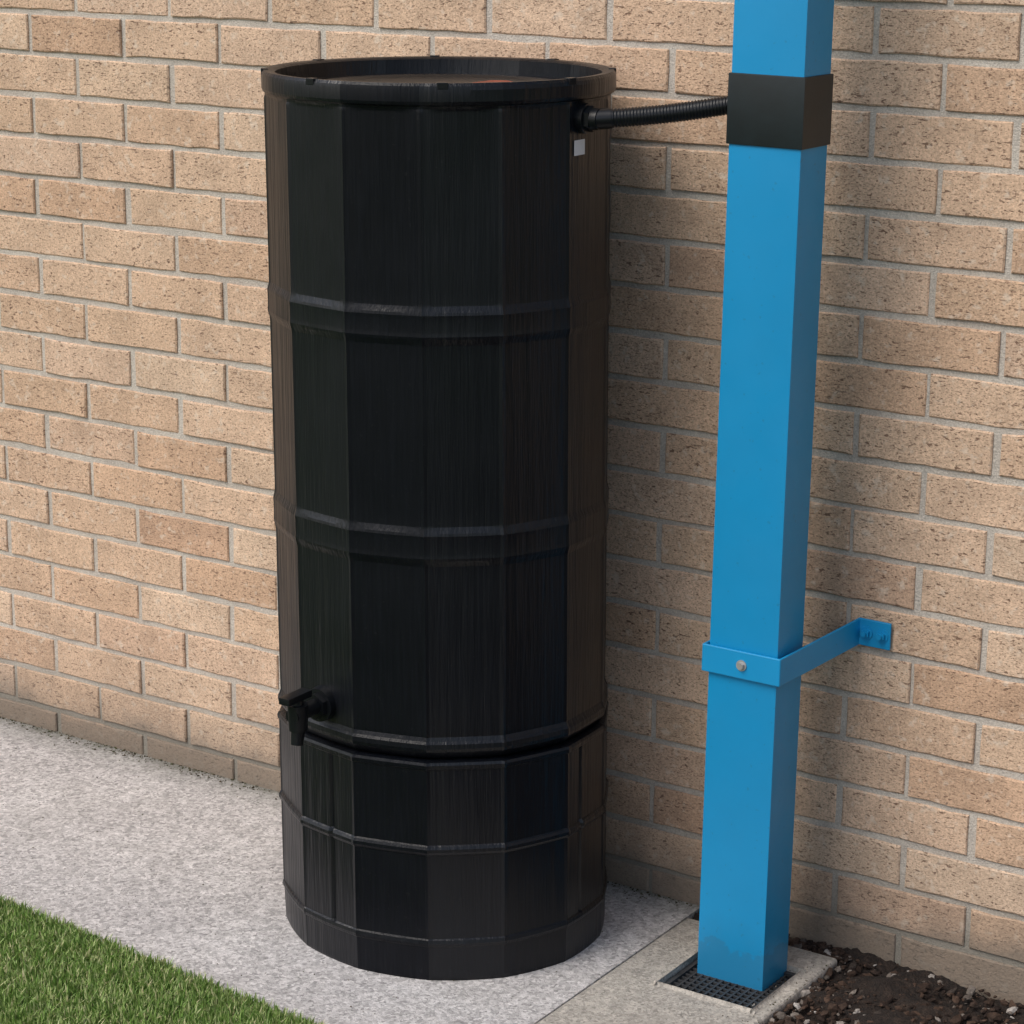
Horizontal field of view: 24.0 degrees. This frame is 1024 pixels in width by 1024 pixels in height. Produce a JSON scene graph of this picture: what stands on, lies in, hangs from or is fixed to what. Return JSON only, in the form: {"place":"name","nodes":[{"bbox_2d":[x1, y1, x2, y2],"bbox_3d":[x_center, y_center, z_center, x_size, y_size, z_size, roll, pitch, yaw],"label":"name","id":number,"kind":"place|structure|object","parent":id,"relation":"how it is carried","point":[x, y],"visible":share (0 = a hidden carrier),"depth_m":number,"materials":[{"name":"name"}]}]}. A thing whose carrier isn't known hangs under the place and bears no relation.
{"place":"outdoors","nodes":[
{"label":"outdoors","id":0,"kind":"place"},
{"bbox_2d":[0,894,324,1023],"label":"artificial grass","id":1,"kind":"structure","parent":0,"point":[54,971],"depth_m":3.63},
{"bbox_2d":[0,717,699,1023],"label":"concrete path","id":2,"kind":"structure","parent":0,"point":[111,883],"depth_m":4.02,"materials":[{"name":"grey concrete"}]},
{"bbox_2d":[0,716,691,907],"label":"wall foot debris","id":3,"kind":"object","parent":2,"relation":"on","point":[220,776],"depth_m":4.57,"materials":[{"name":"grey gravel"}]},
{"bbox_2d":[3,728,830,1022],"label":"path grit","id":4,"kind":"object","parent":2,"relation":"on","point":[400,977],"visible":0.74,"depth_m":3.87,"materials":[{"name":"grey gravel"}]},
{"bbox_2d":[261,55,727,980],"bbox_3d":[-0.053,-0.001,3.783,0.656,1.381,0.525,-2,15,-8],"label":"water butt","id":5,"kind":"object","parent":2,"relation":"on","point":[439,277],"visible":1,"depth_m":3.57,"materials":[{"name":"black plastic"}]},
{"label":"ground","id":6,"kind":"structure","parent":0,"visible":0},
{"bbox_2d":[0,0,1023,1004],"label":"bricks","id":7,"kind":"object","parent":6,"relation":"on","point":[915,189],"visible":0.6,"depth_m":3.85,"materials":[{"name":"beige brick"}]},
{"bbox_2d":[0,0,1023,968],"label":"mortar joints","id":8,"kind":"object","parent":7,"relation":"in","point":[858,360],"depth_m":3.84,"materials":[{"name":"grey concrete"}]},
{"bbox_2d":[697,0,891,991],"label":"blue downpipe","id":9,"kind":"object","parent":7,"relation":"attached to","point":[758,659],"visible":0.94,"depth_m":3.52,"materials":[{"name":"paint"}]},
{"bbox_2d":[537,918,836,1023],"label":"drain surround","id":10,"kind":"object","parent":6,"relation":"on","point":[635,989],"visible":0.71,"depth_m":3.66,"materials":[{"name":"grey concrete"}]},
{"bbox_2d":[665,958,795,1008],"bbox_3d":[0.337,0.771,3.733,0.164,0.097,0.165,10,18,32],"label":"drain grating","id":11,"kind":"object","parent":10,"relation":"in","point":[689,977],"visible":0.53,"depth_m":3.71,"materials":[{"name":"black metal"}]},
{"label":"planting border","id":12,"kind":"object","parent":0,"visible":0},
{"bbox_2d":[692,910,1023,1023],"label":"soil bed","id":13,"kind":"object","parent":12,"relation":"on","point":[882,987],"visible":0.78,"depth_m":3.69,"materials":[{"name":"brown soil"}]}
]}

